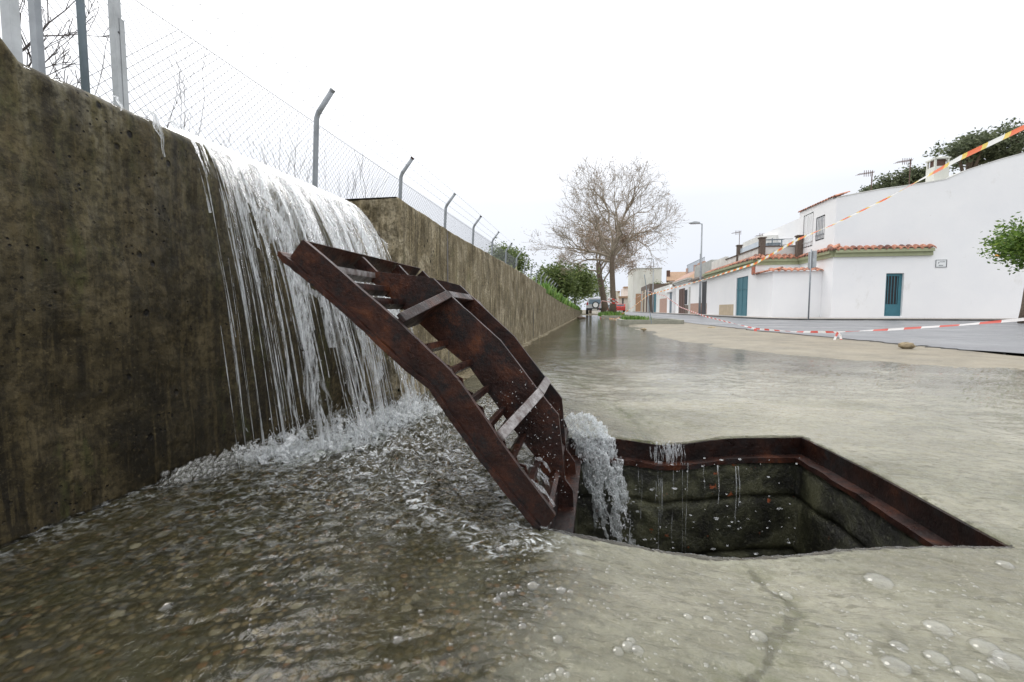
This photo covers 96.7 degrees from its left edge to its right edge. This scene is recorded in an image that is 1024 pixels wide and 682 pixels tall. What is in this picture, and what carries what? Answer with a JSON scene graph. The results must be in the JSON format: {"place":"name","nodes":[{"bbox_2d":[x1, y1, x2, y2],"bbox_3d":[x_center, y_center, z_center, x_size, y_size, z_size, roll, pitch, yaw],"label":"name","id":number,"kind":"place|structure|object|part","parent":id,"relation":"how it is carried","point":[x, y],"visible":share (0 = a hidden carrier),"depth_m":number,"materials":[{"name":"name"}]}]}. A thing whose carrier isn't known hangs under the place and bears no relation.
{"place":"outdoors","nodes":[
{"label":"outdoors","id":0,"kind":"place"},
{"bbox_2d":[0,315,1023,681],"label":"water","id":1,"kind":"structure","parent":0,"point":[158,583],"depth_m":0.87,"materials":[{"name":"grey liquid"}]},
{"bbox_2d":[159,410,337,485],"bbox_3d":[-0.810,0.345,1.693,0.170,0.064,1.009,1,4,10],"label":"froth","id":2,"kind":"object","parent":1,"relation":"on","point":[200,469],"visible":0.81,"depth_m":1.33,"materials":[{"name":"white liquid"}]},
{"bbox_2d":[214,380,442,465],"bbox_3d":[-0.547,0.242,1.797,0.495,0.246,0.969,1,4,20],"label":"splash","id":3,"kind":"object","parent":1,"relation":"on","point":[289,444],"visible":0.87,"depth_m":1.60,"materials":[{"name":"liquid"}]},
{"bbox_2d":[224,319,797,554],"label":"water drops","id":4,"kind":"object","parent":1,"relation":"in","point":[614,478],"visible":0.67,"depth_m":1.60,"materials":[{"name":"clear liquid"}]},
{"bbox_2d":[159,430,1023,681],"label":"bubbles","id":5,"kind":"object","parent":1,"relation":"on","point":[713,619],"visible":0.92,"depth_m":0.72},
{"bbox_2d":[0,0,1023,309],"label":"sky","id":6,"kind":"structure","parent":0,"point":[757,113],"materials":[{"name":"white"}]},
{"bbox_2d":[580,310,1023,369],"bbox_3d":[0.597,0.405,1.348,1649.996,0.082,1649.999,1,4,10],"label":"ground","id":7,"kind":"structure","parent":0,"point":[779,342],"depth_m":5.61,"materials":[{"name":"concrete"}]},
{"bbox_2d":[0,37,580,544],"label":"concrete wall","id":8,"kind":"structure","parent":7,"relation":"on","point":[120,345],"depth_m":1.24,"materials":[{"name":"grey concrete"}]},
{"bbox_2d":[108,95,420,467],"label":"waterfall","id":9,"kind":"structure","parent":8,"relation":"on","point":[297,280],"depth_m":1.54,"materials":[{"name":"liquid"}]},
{"bbox_2d":[0,0,557,286],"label":"chain link fence","id":10,"kind":"object","parent":8,"relation":"on","point":[10,24],"visible":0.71,"depth_m":2.72,"materials":[{"name":"metal"}]},
{"bbox_2d":[538,280,580,309],"bbox_3d":[2.716,-1.836,22.509,0.891,0.691,26.683,1,4,10],"label":"ivy","id":11,"kind":"object","parent":8,"relation":"attached to","point":[551,291],"visible":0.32,"depth_m":11.91,"materials":[{"name":"green plant"}]},
{"bbox_2d":[570,295,582,312],"bbox_3d":[4.709,-2.706,33.815,1.190,1.758,1.437,1,4,10],"label":"wall end bush","id":12,"kind":"object","parent":7,"relation":"on","point":[577,299],"visible":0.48,"depth_m":33.78,"materials":[{"name":"green plant"}]},
{"bbox_2d":[570,265,599,306],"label":"evergreen tree","id":13,"kind":"object","parent":7,"relation":"on","point":[582,296],"visible":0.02,"depth_m":54.61,"materials":[{"name":"green plant"}]},
{"bbox_2d":[576,265,609,312],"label":"evergreen tree","id":14,"kind":"object","parent":7,"relation":"on","point":[597,291],"visible":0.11,"depth_m":60.20,"materials":[{"name":"green plant"}]},
{"bbox_2d":[585,298,601,313],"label":"off road car","id":15,"kind":"object","parent":7,"relation":"on","point":[593,303],"visible":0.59,"depth_m":46.85,"materials":[{"name":"silver metal"}]},
{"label":"rear window","id":16,"kind":"part","parent":15,"relation":"part of","materials":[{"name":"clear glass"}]},
{"bbox_2d":[558,210,647,311],"bbox_3d":[7.996,-6.745,39.436,7.849,9.162,5.237,3,5,39],"label":"leaning street tree","id":17,"kind":"object","parent":7,"relation":"on","point":[604,305],"visible":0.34,"depth_m":39.13,"materials":[{"name":"brown plant"}]},
{"bbox_2d":[605,286,617,304],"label":"white house","id":18,"kind":"structure","parent":7,"relation":"on","point":[608,297],"depth_m":97.53,"materials":[{"name":"white paint"}]},
{"bbox_2d":[600,314,631,318],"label":"kerb island","id":19,"kind":"structure","parent":7,"relation":"on","point":[607,317],"depth_m":25.43,"materials":[{"name":"concrete"}]},
{"bbox_2d":[525,151,688,311],"bbox_3d":[6.140,-6.540,28.860,9.494,10.090,9.154,3,5,41],"label":"bare street tree","id":20,"kind":"object","parent":19,"relation":"on","point":[612,252],"visible":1,"depth_m":28.41,"materials":[{"name":"grey plant"}]},
{"bbox_2d":[622,125,1023,313],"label":"barrier tape","id":21,"kind":"object","parent":20,"relation":"attached to","point":[988,144],"visible":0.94,"depth_m":4.66,"materials":[{"name":"plastic"}]},
{"bbox_2d":[623,291,1023,332],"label":"barrier tape","id":22,"kind":"object","parent":20,"relation":"attached to","point":[989,322],"visible":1,"depth_m":6.39,"materials":[{"name":"white plastic"}]},
{"bbox_2d":[833,332,841,339],"bbox_3d":[4.976,-0.037,6.922,0.130,0.197,0.546,3,5,39],"label":"tape tail","id":23,"kind":"object","parent":22,"relation":"hanging from","point":[836,334],"visible":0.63,"depth_m":7.04},
{"bbox_2d":[596,311,624,316],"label":"grass","id":24,"kind":"structure","parent":19,"relation":"on","point":[611,313],"depth_m":26.65,"materials":[{"name":"green plant"}]},
{"bbox_2d":[617,286,627,311],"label":"pink house","id":25,"kind":"structure","parent":7,"relation":"on","point":[623,298],"depth_m":106.80,"materials":[{"name":"paint"}]},
{"bbox_2d":[628,268,661,311],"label":"tall blank house","id":26,"kind":"structure","parent":7,"relation":"on","point":[636,282],"depth_m":88.57,"materials":[{"name":"white paint"}]},
{"bbox_2d":[635,294,640,311],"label":"garage door","id":27,"kind":"structure","parent":26,"relation":"in","point":[638,307],"depth_m":88.73,"materials":[{"name":"orange wood"}]},
{"bbox_2d":[644,274,651,323],"bbox_3d":[4.278,-1.312,14.314,0.270,1.553,0.024,1,4,10],"label":"marker rod","id":28,"kind":"object","parent":7,"relation":"on","point":[647,297],"visible":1,"depth_m":14.31,"materials":[{"name":"grey metal"}]},
{"bbox_2d":[617,318,683,324],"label":"kerb island","id":29,"kind":"structure","parent":7,"relation":"on","point":[654,321],"depth_m":14.73,"materials":[{"name":"concrete"}]},
{"bbox_2d":[619,315,651,319],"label":"weeds","id":30,"kind":"object","parent":29,"relation":"on","point":[632,317],"visible":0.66,"depth_m":15.51,"materials":[{"name":"green plant"}]},
{"bbox_2d":[664,270,693,283],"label":"brown roofed house","id":31,"kind":"structure","parent":7,"relation":"on","point":[671,277],"depth_m":72.71,"materials":[{"name":"paint"}]},
{"bbox_2d":[548,437,1005,557],"bbox_3d":[0.632,0.878,1.423,0.975,0.964,0.915,1,4,10],"label":"drain pit","id":32,"kind":"object","parent":7,"relation":"in","point":[836,501],"visible":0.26,"depth_m":1.71,"materials":[{"name":"concrete"}]},
{"bbox_2d":[277,240,575,532],"bbox_3d":[-0.150,0.145,1.443,0.706,0.826,0.784,1,4,10],"label":"drain cover","id":33,"kind":"object","parent":32,"relation":"on","point":[464,326],"visible":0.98,"depth_m":1.25,"materials":[{"name":"metal"}]},
{"bbox_2d":[564,412,635,543],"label":"pouring water","id":34,"kind":"structure","parent":32,"relation":"in","point":[600,431],"depth_m":1.68,"materials":[{"name":"white liquid"}]},
{"bbox_2d":[856,183,876,192],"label":"stone pine","id":35,"kind":"object","parent":7,"relation":"on","point":[863,189],"visible":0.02,"depth_m":44.64,"materials":[{"name":"green plant"}]},
{"bbox_2d":[719,326,1016,354],"bbox_3d":[5.301,-0.098,8.414,0.312,0.058,8.993,0,4,3],"label":"road edge","id":36,"kind":"object","parent":7,"relation":"on","point":[881,342],"visible":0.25,"depth_m":6.39,"materials":[{"name":"grey concrete"}]},
{"bbox_2d":[866,163,929,190],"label":"stone pine","id":37,"kind":"object","parent":7,"relation":"on","point":[916,174],"visible":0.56,"depth_m":40.38,"materials":[{"name":"green plant"}]},
{"bbox_2d":[898,342,915,348],"bbox_3d":[4.662,0.056,5.370,0.177,0.088,0.121,1,4,10],"label":"rock","id":38,"kind":"object","parent":7,"relation":"on","point":[905,345],"visible":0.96,"depth_m":5.34,"materials":[{"name":"stone"}]},
{"bbox_2d":[922,122,1018,173],"bbox_3d":[37.202,-9.806,37.559,5.575,15.406,6.038,4,5,43],"label":"stone pine","id":39,"kind":"object","parent":7,"relation":"on","point":[967,143],"visible":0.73,"depth_m":36.28,"materials":[{"name":"green plant"}]},
{"bbox_2d":[965,117,1023,167],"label":"stone pine","id":40,"kind":"object","parent":7,"relation":"on","point":[1015,146],"visible":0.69,"depth_m":35.40,"materials":[{"name":"green plant"}]},
{"bbox_2d":[972,212,1023,322],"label":"orange tree","id":41,"kind":"object","parent":7,"relation":"on","point":[1011,245],"visible":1,"depth_m":14.90,"materials":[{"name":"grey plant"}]},
{"bbox_2d":[599,311,1023,354],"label":"road","id":42,"kind":"structure","parent":0,"point":[1006,337],"depth_m":9.84,"materials":[{"name":"grey asphalt"}]},
{"bbox_2d":[616,304,624,311],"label":"red car","id":43,"kind":"object","parent":42,"relation":"on","point":[620,307],"visible":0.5,"depth_m":75.90,"materials":[{"name":"paint"}]},
{"bbox_2d":[647,258,653,312],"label":"street lamp","id":44,"kind":"object","parent":42,"relation":"on","point":[653,284],"visible":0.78,"depth_m":57.61,"materials":[{"name":"metal"}]},
{"bbox_2d":[689,221,702,313],"bbox_3d":[12.580,-4.968,31.299,0.931,6.408,0.260,1,4,10],"label":"street lamp","id":45,"kind":"object","parent":42,"relation":"on","point":[700,282],"visible":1,"depth_m":31.18,"materials":[{"name":"metal"}]},
{"bbox_2d":[642,312,1005,320],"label":"kerb","id":46,"kind":"structure","parent":42,"relation":"on","point":[847,319],"depth_m":19.12,"materials":[{"name":"grey concrete"}]},
{"bbox_2d":[653,312,1015,318],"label":"pavement","id":47,"kind":"structure","parent":0,"point":[848,318],"depth_m":19.39,"materials":[{"name":"concrete"}]},
{"bbox_2d":[641,283,675,311],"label":"row of terraced houses","id":48,"kind":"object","parent":47,"relation":"on","point":[645,306],"visible":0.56,"depth_m":68.14,"materials":[{"name":"paint"}]},
{"bbox_2d":[643,290,644,311],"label":"door","id":49,"kind":"structure","parent":48,"relation":"in","point":[644,290],"depth_m":74.06,"materials":[{"name":"wood"}]},
{"bbox_2d":[647,289,648,311],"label":"door","id":50,"kind":"structure","parent":48,"relation":"in","point":[648,289],"depth_m":68.68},
{"bbox_2d":[653,284,671,312],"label":"wall","id":51,"kind":"structure","parent":47,"relation":"on","point":[660,304],"depth_m":59.70,"materials":[{"name":"paint"}]},
{"bbox_2d":[654,292,655,311],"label":"blue door","id":52,"kind":"structure","parent":51,"relation":"in","point":[654,292],"depth_m":65.49,"materials":[{"name":"teal paint"}]},
{"bbox_2d":[665,286,675,312],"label":"wall","id":53,"kind":"structure","parent":47,"relation":"on","point":[671,294],"depth_m":49.86,"materials":[{"name":"grey paint"}]},
{"bbox_2d":[669,292,671,312],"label":"door","id":54,"kind":"structure","parent":53,"relation":"in","point":[670,306],"depth_m":50.46,"materials":[{"name":"grey metal"}]},
{"bbox_2d":[672,257,705,313],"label":"tiled roof house","id":55,"kind":"structure","parent":47,"relation":"on","point":[683,297],"depth_m":45.04,"materials":[{"name":"white paint"}]},
{"bbox_2d":[678,288,684,312],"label":"door","id":56,"kind":"structure","parent":55,"relation":"in","point":[681,291],"depth_m":45.80,"materials":[{"name":"brown wood"}]},
{"bbox_2d":[688,260,715,313],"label":"grey parapet house","id":57,"kind":"structure","parent":47,"relation":"on","point":[694,304],"depth_m":38.62,"materials":[{"name":"paint"}]},
{"bbox_2d":[701,281,706,313],"bbox_3d":[15.484,-3.462,36.640,0.090,2.630,1.341,1,4,10],"label":"door","id":58,"kind":"structure","parent":57,"relation":"in","point":[704,284],"depth_m":36.54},
{"bbox_2d":[808,250,816,319],"bbox_3d":[11.845,-2.223,18.073,0.187,2.750,0.450,1,4,10],"label":"sign post","id":59,"kind":"object","parent":47,"relation":"on","point":[812,258],"visible":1,"depth_m":17.90,"materials":[{"name":"metal"}]},
{"bbox_2d":[702,152,1023,317],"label":"white house","id":60,"kind":"structure","parent":0,"point":[877,260],"depth_m":20.87,"materials":[{"name":"paint"}]},
{"bbox_2d":[736,276,747,315],"bbox_3d":[13.931,-2.691,27.498,0.060,2.328,2.140,1,4,10],"label":"door","id":61,"kind":"structure","parent":60,"relation":"in","point":[742,283],"depth_m":27.48,"materials":[{"name":"teal paint"}]},
{"bbox_2d":[766,238,783,245],"bbox_3d":[14.979,-5.578,26.037,0.900,0.550,0.500,1,4,10],"label":"terrace bench","id":62,"kind":"object","parent":60,"relation":"on","point":[771,244],"visible":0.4,"depth_m":25.86,"materials":[{"name":"grey metal"}]},
{"bbox_2d":[803,211,813,247],"bbox_3d":[15.562,-5.802,23.870,0.150,1.747,1.096,1,4,10],"label":"window","id":63,"kind":"structure","parent":60,"relation":"in","point":[813,211],"depth_m":23.80,"materials":[{"name":"white ceramic"}]},
{"bbox_2d":[816,216,824,240],"bbox_3d":[15.337,-5.607,22.599,0.150,1.177,0.885,1,4,10],"label":"window","id":64,"kind":"structure","parent":60,"relation":"in","point":[821,216],"depth_m":22.60,"materials":[{"name":"metal"}]},
{"bbox_2d":[884,274,901,315],"bbox_3d":[17.635,-2.136,21.110,0.721,1.960,0.070,1,4,10],"label":"front door","id":65,"kind":"structure","parent":60,"relation":"in","point":[893,282],"depth_m":21.10,"materials":[{"name":"teal paint"}]},
{"bbox_2d":[935,260,946,266],"bbox_3d":[19.382,-3.500,20.558,0.454,0.344,0.024,1,4,10],"label":"street name plate","id":66,"kind":"object","parent":60,"relation":"attached to","point":[940,263],"visible":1,"depth_m":20.55,"materials":[{"name":"white ceramic"}]},
{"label":"bank","id":67,"kind":"structure","parent":0,"visible":0},
{"bbox_2d":[20,0,147,117],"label":"bare branching tree","id":68,"kind":"object","parent":67,"relation":"on","point":[25,48],"visible":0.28,"depth_m":3.26,"materials":[{"name":"brown plant"}]},
{"bbox_2d":[19,6,202,136],"bbox_3d":[-3.679,-1.823,4.100,1.470,2.174,0.755,-2,4,-26],"label":"bare sapling","id":69,"kind":"object","parent":67,"relation":"on","point":[101,74],"visible":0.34,"depth_m":4.21,"materials":[{"name":"brown plant"}]},
{"bbox_2d":[76,28,207,141],"bbox_3d":[-4.302,-2.091,4.971,2.500,2.588,1.106,1,4,10],"label":"bare sapling","id":70,"kind":"object","parent":67,"relation":"on","point":[181,91],"visible":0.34,"depth_m":4.96,"materials":[{"name":"brown plant"}]},
{"bbox_2d":[221,125,305,180],"bbox_3d":[-3.418,-1.903,5.863,1.333,2.091,1.390,-1,4,-14],"label":"bare sapling","id":71,"kind":"object","parent":67,"relation":"on","point":[267,161],"visible":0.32,"depth_m":6.02,"materials":[{"name":"brown plant"}]},
{"bbox_2d":[250,123,312,186],"bbox_3d":[-3.274,-2.114,6.978,1.425,2.357,0.997,3,5,37],"label":"bare sapling","id":72,"kind":"object","parent":67,"relation":"on","point":[288,157],"visible":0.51,"depth_m":6.82,"materials":[{"name":"brown plant"}]},
{"bbox_2d":[208,128,361,197],"bbox_3d":[-3.208,-2.161,7.502,1.720,2.380,2.462,1,4,10],"label":"bare sapling","id":73,"kind":"object","parent":67,"relation":"on","point":[304,168],"visible":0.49,"depth_m":7.34,"materials":[{"name":"brown plant"}]},
{"bbox_2d":[346,160,389,198],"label":"bare sapling","id":74,"kind":"object","parent":67,"relation":"on","point":[363,181],"visible":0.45,"depth_m":7.79,"materials":[{"name":"plant"}]},
{"bbox_2d":[482,237,536,275],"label":"evergreen tree","id":75,"kind":"object","parent":67,"relation":"on","point":[520,260],"visible":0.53,"depth_m":39.41,"materials":[{"name":"green plant"}]},
{"bbox_2d":[529,257,587,303],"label":"evergreen tree","id":76,"kind":"object","parent":67,"relation":"on","point":[565,285],"visible":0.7,"depth_m":32.80,"materials":[{"name":"green plant"}]},
{"bbox_2d":[538,256,601,304],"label":"evergreen tree","id":77,"kind":"object","parent":67,"relation":"on","point":[585,279],"visible":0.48,"depth_m":36.93,"materials":[{"name":"green plant"}]}
]}

